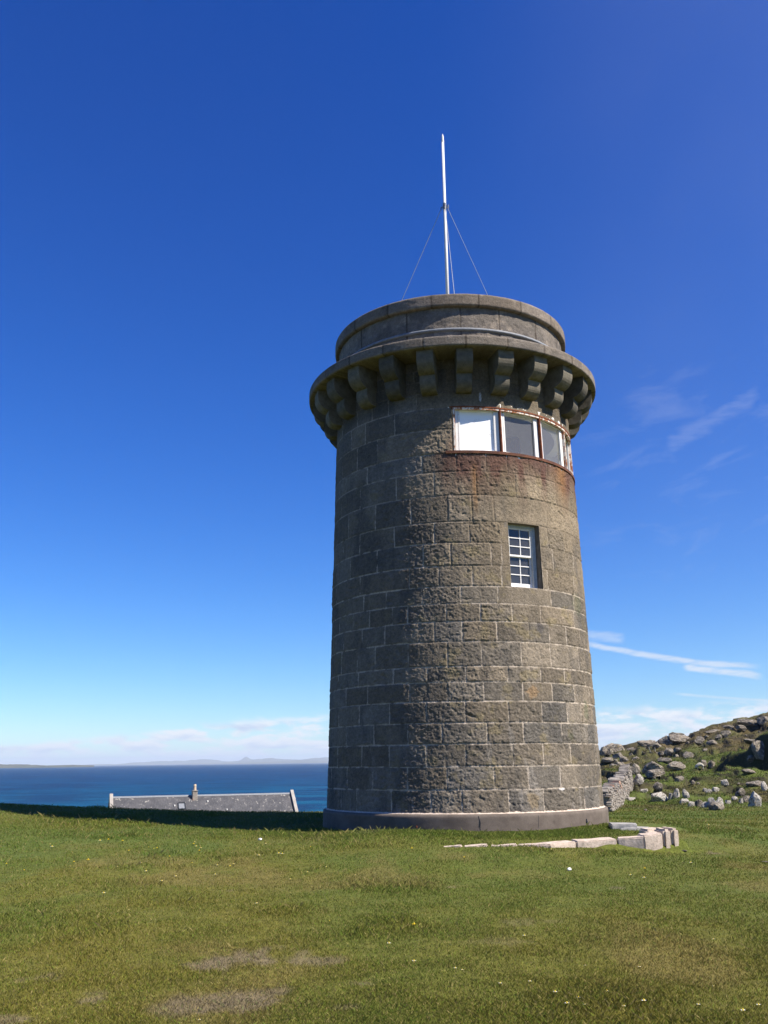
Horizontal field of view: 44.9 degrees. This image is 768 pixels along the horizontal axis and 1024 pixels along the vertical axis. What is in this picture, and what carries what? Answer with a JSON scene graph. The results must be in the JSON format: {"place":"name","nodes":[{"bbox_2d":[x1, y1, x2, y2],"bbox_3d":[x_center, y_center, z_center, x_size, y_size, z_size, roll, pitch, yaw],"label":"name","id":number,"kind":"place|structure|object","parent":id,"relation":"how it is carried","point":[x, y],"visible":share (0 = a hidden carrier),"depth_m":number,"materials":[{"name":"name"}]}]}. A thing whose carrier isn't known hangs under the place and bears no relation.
{"place":"outdoors","nodes":[
{"label":"outdoors","id":0,"kind":"place"},
{"bbox_2d":[0,764,93,767],"bbox_3d":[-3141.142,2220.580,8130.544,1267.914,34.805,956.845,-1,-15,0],"label":"island","id":1,"kind":"structure","parent":0,"point":[23,766],"depth_m":8002.50,"materials":[{"name":"grey stone"}]},
{"bbox_2d":[0,763,327,811],"bbox_3d":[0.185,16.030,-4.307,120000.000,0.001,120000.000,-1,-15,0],"label":"sea","id":2,"kind":"structure","parent":0,"point":[307,783],"depth_m":886.37,"materials":[{"name":"liquid"}]},
{"bbox_2d":[90,757,252,765],"bbox_3d":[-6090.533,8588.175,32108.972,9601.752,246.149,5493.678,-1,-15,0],"label":"mountains","id":3,"kind":"structure","parent":0,"point":[178,762],"depth_m":30811.24,"materials":[{"name":"grey stone"}]},
{"bbox_2d":[176,757,328,764],"bbox_3d":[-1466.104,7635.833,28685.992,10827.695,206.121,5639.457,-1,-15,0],"label":"mountains","id":4,"kind":"structure","parent":0,"point":[274,759],"depth_m":27376.31,"materials":[{"name":"grey stone"}]},
{"bbox_2d":[223,760,327,763],"bbox_3d":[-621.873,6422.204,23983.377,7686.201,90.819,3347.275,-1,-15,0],"label":"hills","id":5,"kind":"structure","parent":0,"point":[297,761],"depth_m":22988.18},
{"bbox_2d":[0,712,767,1023],"bbox_3d":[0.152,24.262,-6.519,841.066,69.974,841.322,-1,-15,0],"label":"ground","id":6,"kind":"structure","parent":0,"point":[743,763],"depth_m":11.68,"materials":[{"name":"green plant"}]},
{"bbox_2d":[108,784,297,811],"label":"house","id":7,"kind":"structure","parent":6,"relation":"on","point":[270,802],"depth_m":93.30,"materials":[{"name":"stone"}]},
{"bbox_2d":[309,294,608,831],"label":"stone tower","id":8,"kind":"structure","parent":6,"relation":"on","point":[461,691],"depth_m":21.73,"materials":[{"name":"stone"}]},
{"bbox_2d":[402,134,487,298],"bbox_3d":[1.795,-7.764,26.254,4.552,7.780,3.942,-1,-15,0],"label":"flagpole","id":9,"kind":"object","parent":8,"relation":"on","point":[444,206],"visible":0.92,"depth_m":27.19,"materials":[{"name":"metal"}]},
{"bbox_2d":[455,410,499,450],"bbox_3d":[2.228,-1.940,22.260,1.067,1.126,0.103,1,-15,-7],"label":"window","id":10,"kind":"structure","parent":8,"relation":"in","point":[474,429],"depth_m":22.26,"materials":[{"name":"white paint"}]},
{"bbox_2d":[506,436,520,453],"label":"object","id":11,"kind":"object","parent":8,"relation":"on","point":[512,444],"depth_m":24.93,"materials":[{"name":"grey glass"}]},
{"bbox_2d":[501,412,539,457],"bbox_3d":[3.286,-1.865,22.587,1.106,1.126,0.103,7,-17,-27],"label":"window","id":12,"kind":"structure","parent":8,"relation":"in","point":[534,421],"depth_m":22.70,"materials":[{"name":"white paint"}]},
{"bbox_2d":[508,524,537,587],"bbox_3d":[3.195,1.064,21.771,0.823,1.528,0.140,6,-17,-25],"label":"sash window","id":13,"kind":"structure","parent":8,"relation":"in","point":[532,567],"depth_m":21.83,"materials":[{"name":"white paint"}]},
{"bbox_2d":[540,420,563,465],"bbox_3d":[4.166,-1.691,23.271,0.103,1.126,1.106,-13,-19,39],"label":"window","id":14,"kind":"structure","parent":8,"relation":"in","point":[558,431],"depth_m":23.55,"materials":[{"name":"white paint"}]},
{"bbox_2d":[565,438,569,470],"bbox_3d":[4.725,-1.443,24.220,0.103,1.126,1.106,-6,-16,18],"label":"window","id":15,"kind":"structure","parent":8,"relation":"in","point":[566,443],"depth_m":24.63,"materials":[{"name":"white paint"}]},
{"bbox_2d":[464,844,487,846],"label":"kerb stone","id":16,"kind":"object","parent":6,"relation":"on","point":[477,845],"visible":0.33,"depth_m":16.42,"materials":[{"name":"white stone"}]},
{"bbox_2d":[491,843,516,846],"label":"kerb stone","id":17,"kind":"object","parent":6,"relation":"on","point":[504,845],"visible":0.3,"depth_m":16.36,"materials":[{"name":"white stone"}]},
{"bbox_2d":[519,842,549,847],"bbox_3d":[2.636,6.054,16.340,0.561,0.444,0.274,-3,-15,7],"label":"kerb stone","id":18,"kind":"object","parent":6,"relation":"on","point":[541,844],"visible":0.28,"depth_m":16.28,"materials":[{"name":"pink stone"}]},
{"bbox_2d":[541,840,575,847],"bbox_3d":[3.091,6.069,16.439,0.589,0.454,0.299,7,-17,-27],"label":"kerb stone","id":19,"kind":"object","parent":6,"relation":"on","point":[563,844],"visible":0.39,"depth_m":16.41,"materials":[{"name":"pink stone"}]},
{"bbox_2d":[572,837,616,847],"bbox_3d":[3.767,6.104,16.660,0.773,0.484,0.332,2,-15,-9],"label":"kerb stone","id":20,"kind":"object","parent":6,"relation":"on","point":[594,842],"visible":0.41,"depth_m":16.57,"materials":[{"name":"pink stone"}]},
{"bbox_2d":[600,746,607,755],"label":"rock","id":21,"kind":"object","parent":6,"relation":"on","point":[603,750],"visible":0.83,"depth_m":120.09,"materials":[{"name":"grey stone"}]},
{"bbox_2d":[601,757,613,762],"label":"boulder","id":22,"kind":"object","parent":6,"relation":"on","point":[606,760],"visible":0.98,"depth_m":109.64,"materials":[{"name":"grey stone"}]},
{"bbox_2d":[607,749,613,754],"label":"rock","id":23,"kind":"object","parent":6,"relation":"on","point":[610,751],"visible":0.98,"depth_m":119.77,"materials":[{"name":"grey stone"}]},
{"bbox_2d":[605,743,624,752],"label":"boulder","id":24,"kind":"object","parent":6,"relation":"on","point":[616,747],"visible":0.69,"depth_m":120.63,"materials":[{"name":"grey stone"}]},
{"bbox_2d":[612,752,622,758],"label":"rock","id":25,"kind":"object","parent":6,"relation":"on","point":[616,755],"visible":0.6,"depth_m":114.25,"materials":[{"name":"grey stone"}]},
{"bbox_2d":[602,764,633,811],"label":"drystone wall","id":26,"kind":"structure","parent":6,"relation":"on","point":[617,788],"depth_m":55.62,"materials":[{"name":"stone"}]},
{"bbox_2d":[608,822,636,828],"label":"stone slab","id":27,"kind":"structure","parent":6,"relation":"on","point":[617,825],"depth_m":19.51,"materials":[{"name":"grey stone"}]},
{"bbox_2d":[619,756,628,761],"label":"rock","id":28,"kind":"object","parent":6,"relation":"on","point":[623,759],"visible":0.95,"depth_m":105.69,"materials":[{"name":"grey stone"}]},
{"bbox_2d":[617,836,644,848],"bbox_3d":[4.432,6.074,16.650,0.476,0.527,0.272,-4,-15,11],"label":"kerb stone","id":29,"kind":"object","parent":6,"relation":"on","point":[634,841],"visible":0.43,"depth_m":16.57,"materials":[{"name":"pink stone"}]},
{"bbox_2d":[620,826,647,830],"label":"stone slab","id":30,"kind":"structure","parent":6,"relation":"on","point":[634,829],"depth_m":19.37,"materials":[{"name":"grey stone"}]},
{"bbox_2d":[630,764,640,774],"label":"boulder","id":31,"kind":"object","parent":6,"relation":"on","point":[635,769],"visible":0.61,"depth_m":83.53,"materials":[{"name":"grey stone"}]},
{"bbox_2d":[633,774,643,785],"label":"rock","id":32,"kind":"object","parent":6,"relation":"on","point":[638,779],"visible":0.92,"depth_m":70.03,"materials":[{"name":"grey stone"}]},
{"bbox_2d":[637,740,655,749],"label":"boulder","id":33,"kind":"object","parent":6,"relation":"on","point":[645,743],"visible":0.8,"depth_m":116.34,"materials":[{"name":"grey stone"}]},
{"bbox_2d":[639,827,655,832],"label":"kerb stone","id":34,"kind":"object","parent":6,"relation":"on","point":[646,830],"visible":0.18,"depth_m":17.20,"materials":[{"name":"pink stone"}]},
{"bbox_2d":[637,831,662,849],"bbox_3d":[4.781,6.040,16.657,0.366,0.583,0.305,2,-15,-10],"label":"kerb stone","id":35,"kind":"object","parent":6,"relation":"on","point":[653,840],"visible":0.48,"depth_m":16.56,"materials":[{"name":"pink stone"}]},
{"bbox_2d":[642,761,664,773],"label":"boulder","id":36,"kind":"object","parent":6,"relation":"on","point":[651,765],"visible":0.66,"depth_m":85.20,"materials":[{"name":"grey stone"}]},
{"bbox_2d":[645,769,664,777],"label":"boulder","id":37,"kind":"object","parent":6,"relation":"on","point":[653,773],"visible":1,"depth_m":79.86,"materials":[{"name":"grey stone"}]},
{"bbox_2d":[652,743,660,747],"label":"rock","id":38,"kind":"object","parent":6,"relation":"on","point":[656,745],"visible":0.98,"depth_m":112.01,"materials":[{"name":"grey stone"}]},
{"bbox_2d":[653,782,662,791],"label":"rock","id":39,"kind":"object","parent":6,"relation":"on","point":[657,786],"visible":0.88,"depth_m":65.60,"materials":[{"name":"grey stone"}]},
{"bbox_2d":[651,792,667,801],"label":"boulder","id":40,"kind":"object","parent":6,"relation":"on","point":[659,796],"visible":0.86,"depth_m":59.11,"materials":[{"name":"grey stone"}]},
{"bbox_2d":[657,751,664,756],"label":"boulder","id":41,"kind":"object","parent":6,"relation":"on","point":[660,753],"visible":0.37,"depth_m":106.61,"materials":[{"name":"grey stone"}]},
{"bbox_2d":[654,827,670,847],"bbox_3d":[5.045,6.039,16.771,0.160,0.638,0.408,2,-15,-10],"label":"kerb stone","id":42,"kind":"object","parent":6,"relation":"on","point":[666,837],"visible":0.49,"depth_m":16.65,"materials":[{"name":"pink stone"}]},
{"bbox_2d":[657,757,671,763],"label":"boulder","id":43,"kind":"object","parent":6,"relation":"on","point":[665,760],"visible":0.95,"depth_m":89.29,"materials":[{"name":"grey stone"}]},
{"bbox_2d":[657,736,673,744],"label":"boulder","id":44,"kind":"object","parent":6,"relation":"on","point":[664,740],"visible":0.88,"depth_m":118.10,"materials":[{"name":"grey stone"}]},
{"bbox_2d":[664,748,672,756],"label":"boulder","id":45,"kind":"object","parent":6,"relation":"on","point":[668,752],"visible":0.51,"depth_m":104.76,"materials":[{"name":"grey stone"}]},
{"bbox_2d":[662,827,678,846],"bbox_3d":[5.181,6.042,16.802,0.163,0.648,0.412,4,-16,-18],"label":"kerb stone","id":46,"kind":"object","parent":6,"relation":"on","point":[674,836],"visible":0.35,"depth_m":16.68,"materials":[{"name":"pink stone"}]},
{"bbox_2d":[667,761,685,770],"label":"boulder","id":47,"kind":"object","parent":6,"relation":"on","point":[676,765],"visible":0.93,"depth_m":85.11,"materials":[{"name":"grey stone"}]},
{"bbox_2d":[673,788,679,797],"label":"rock","id":48,"kind":"object","parent":6,"relation":"on","point":[676,793],"visible":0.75,"depth_m":58.99,"materials":[{"name":"grey stone"}]},
{"bbox_2d":[673,748,681,752],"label":"rock","id":49,"kind":"object","parent":6,"relation":"on","point":[675,750],"visible":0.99,"depth_m":103.13,"materials":[{"name":"grey stone"}]},
{"bbox_2d":[669,732,689,742],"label":"boulder","id":50,"kind":"object","parent":6,"relation":"on","point":[674,737],"visible":0.89,"depth_m":117.75,"materials":[{"name":"grey stone"}]},
{"bbox_2d":[675,776,683,781],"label":"rock","id":51,"kind":"object","parent":6,"relation":"on","point":[678,778],"visible":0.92,"depth_m":71.00,"materials":[{"name":"grey stone"}]},
{"bbox_2d":[679,799,688,803],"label":"rock","id":52,"kind":"object","parent":6,"relation":"on","point":[683,801],"visible":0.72,"depth_m":54.81,"materials":[{"name":"grey stone"}]},
{"bbox_2d":[682,789,689,797],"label":"rock","id":53,"kind":"object","parent":6,"relation":"on","point":[685,793],"visible":0.91,"depth_m":58.25,"materials":[{"name":"grey stone"}]},
{"bbox_2d":[683,752,693,758],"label":"rock","id":54,"kind":"object","parent":6,"relation":"on","point":[688,754],"visible":0.78,"depth_m":94.04,"materials":[{"name":"grey stone"}]},
{"bbox_2d":[688,801,694,806],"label":"rock","id":55,"kind":"object","parent":6,"relation":"on","point":[691,803],"visible":0.59,"depth_m":50.69,"materials":[{"name":"grey stone"}]},
{"bbox_2d":[694,800,702,806],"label":"rock","id":56,"kind":"object","parent":6,"relation":"on","point":[698,802],"visible":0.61,"depth_m":49.78,"materials":[{"name":"grey stone"}]},
{"bbox_2d":[694,736,704,744],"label":"rock","id":57,"kind":"object","parent":6,"relation":"on","point":[699,740],"visible":0.99,"depth_m":109.75,"materials":[{"name":"grey stone"}]},
{"bbox_2d":[695,763,703,768],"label":"sheep","id":58,"kind":"object","parent":6,"relation":"on","point":[699,764],"visible":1,"depth_m":83.87},
{"bbox_2d":[701,760,706,766],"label":"rock","id":59,"kind":"object","parent":6,"relation":"on","point":[704,762],"visible":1,"depth_m":84.29,"materials":[{"name":"grey stone"}]},
{"bbox_2d":[701,802,707,807],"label":"rock","id":60,"kind":"object","parent":6,"relation":"on","point":[704,804],"visible":0.61,"depth_m":48.68,"materials":[{"name":"grey stone"}]},
{"bbox_2d":[707,761,714,767],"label":"rock","id":61,"kind":"object","parent":6,"relation":"on","point":[710,764],"visible":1,"depth_m":84.17,"materials":[{"name":"grey stone"}]},
{"bbox_2d":[706,740,716,745],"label":"rock","id":62,"kind":"object","parent":6,"relation":"on","point":[711,742],"visible":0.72,"depth_m":103.09,"materials":[{"name":"grey stone"}]},
{"bbox_2d":[707,797,715,805],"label":"rock","id":63,"kind":"object","parent":6,"relation":"on","point":[710,799],"visible":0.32,"depth_m":48.59,"materials":[{"name":"grey stone"}]},
{"bbox_2d":[704,729,720,733],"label":"boulder","id":64,"kind":"object","parent":6,"relation":"on","point":[710,731],"visible":0.68,"depth_m":114.54,"materials":[{"name":"grey stone"}]},
{"bbox_2d":[712,787,718,791],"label":"rock","id":65,"kind":"object","parent":6,"relation":"on","point":[715,789],"visible":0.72,"depth_m":64.84,"materials":[{"name":"grey stone"}]},
{"bbox_2d":[708,801,724,809],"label":"hillside rock","id":66,"kind":"object","parent":6,"relation":"on","point":[712,805],"visible":0.65,"depth_m":45.96,"materials":[{"name":"grey stone"}]},
{"bbox_2d":[715,734,721,739],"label":"rock","id":67,"kind":"object","parent":6,"relation":"on","point":[718,736],"visible":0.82,"depth_m":108.56,"materials":[{"name":"grey stone"}]},
{"bbox_2d":[716,797,723,804],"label":"rock","id":68,"kind":"object","parent":6,"relation":"on","point":[719,800],"visible":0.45,"depth_m":50.17,"materials":[{"name":"grey stone"}]},
{"bbox_2d":[720,779,728,785],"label":"rock","id":69,"kind":"object","parent":6,"relation":"on","point":[725,782],"visible":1,"depth_m":66.27,"materials":[{"name":"grey stone"}]},
{"bbox_2d":[721,730,730,737],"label":"rock","id":70,"kind":"object","parent":6,"relation":"on","point":[725,733],"visible":0.94,"depth_m":109.98,"materials":[{"name":"grey stone"}]},
{"bbox_2d":[723,725,733,728],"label":"rock","id":71,"kind":"object","parent":6,"relation":"on","point":[727,726],"visible":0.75,"depth_m":114.97,"materials":[{"name":"grey stone"}]},
{"bbox_2d":[735,788,745,797],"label":"rock","id":72,"kind":"object","parent":6,"relation":"on","point":[740,792],"visible":0.74,"depth_m":61.69,"materials":[{"name":"grey stone"}]},
{"bbox_2d":[736,725,746,730],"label":"rock","id":73,"kind":"object","parent":6,"relation":"on","point":[741,727],"visible":1,"depth_m":111.70,"materials":[{"name":"grey stone"}]},
{"bbox_2d":[743,795,749,802],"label":"rock","id":74,"kind":"object","parent":6,"relation":"on","point":[746,798],"visible":0.62,"depth_m":51.96,"materials":[{"name":"grey stone"}]},
{"bbox_2d":[737,719,757,725],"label":"boulder","id":75,"kind":"object","parent":6,"relation":"on","point":[747,722],"visible":0.84,"depth_m":112.57,"materials":[{"name":"grey stone"}]},
{"bbox_2d":[741,769,755,773],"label":"boulder","id":76,"kind":"object","parent":6,"relation":"on","point":[747,771],"visible":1,"depth_m":71.64,"materials":[{"name":"grey stone"}]},
{"bbox_2d":[743,739,755,743],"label":"boulder","id":77,"kind":"object","parent":6,"relation":"on","point":[748,741],"visible":0.52,"depth_m":79.39,"materials":[{"name":"grey stone"}]},
{"bbox_2d":[747,755,754,762],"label":"rock","id":78,"kind":"object","parent":6,"relation":"on","point":[750,758],"visible":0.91,"depth_m":78.94,"materials":[{"name":"grey stone"}]},
{"bbox_2d":[745,780,761,786],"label":"boulder","id":79,"kind":"object","parent":6,"relation":"on","point":[756,783],"visible":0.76,"depth_m":65.01,"materials":[{"name":"grey stone"}]},
{"bbox_2d":[748,791,761,806],"bbox_3d":[19.223,15.094,48.173,0.340,1.212,0.662,12,-19,-38],"label":"boulder","id":80,"kind":"object","parent":6,"relation":"on","point":[755,799],"visible":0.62,"depth_m":48.09,"materials":[{"name":"grey stone"}]},
{"bbox_2d":[751,740,764,759],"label":"boulder","id":81,"kind":"object","parent":6,"relation":"on","point":[757,746],"visible":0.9,"depth_m":78.08,"materials":[{"name":"grey stone"}]},
{"bbox_2d":[757,716,767,724],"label":"boulder","id":82,"kind":"object","parent":6,"relation":"on","point":[761,720],"visible":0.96,"depth_m":111.41,"materials":[{"name":"grey stone"}]},
{"bbox_2d":[761,781,767,790],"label":"rock","id":83,"kind":"object","parent":6,"relation":"on","point":[764,786],"visible":0.85,"depth_m":62.51,"materials":[{"name":"grey stone"}]},
{"bbox_2d":[0,0,767,764],"label":"sky","id":84,"kind":"structure","parent":0,"point":[199,198],"materials":[{"name":"blue"}]}
]}

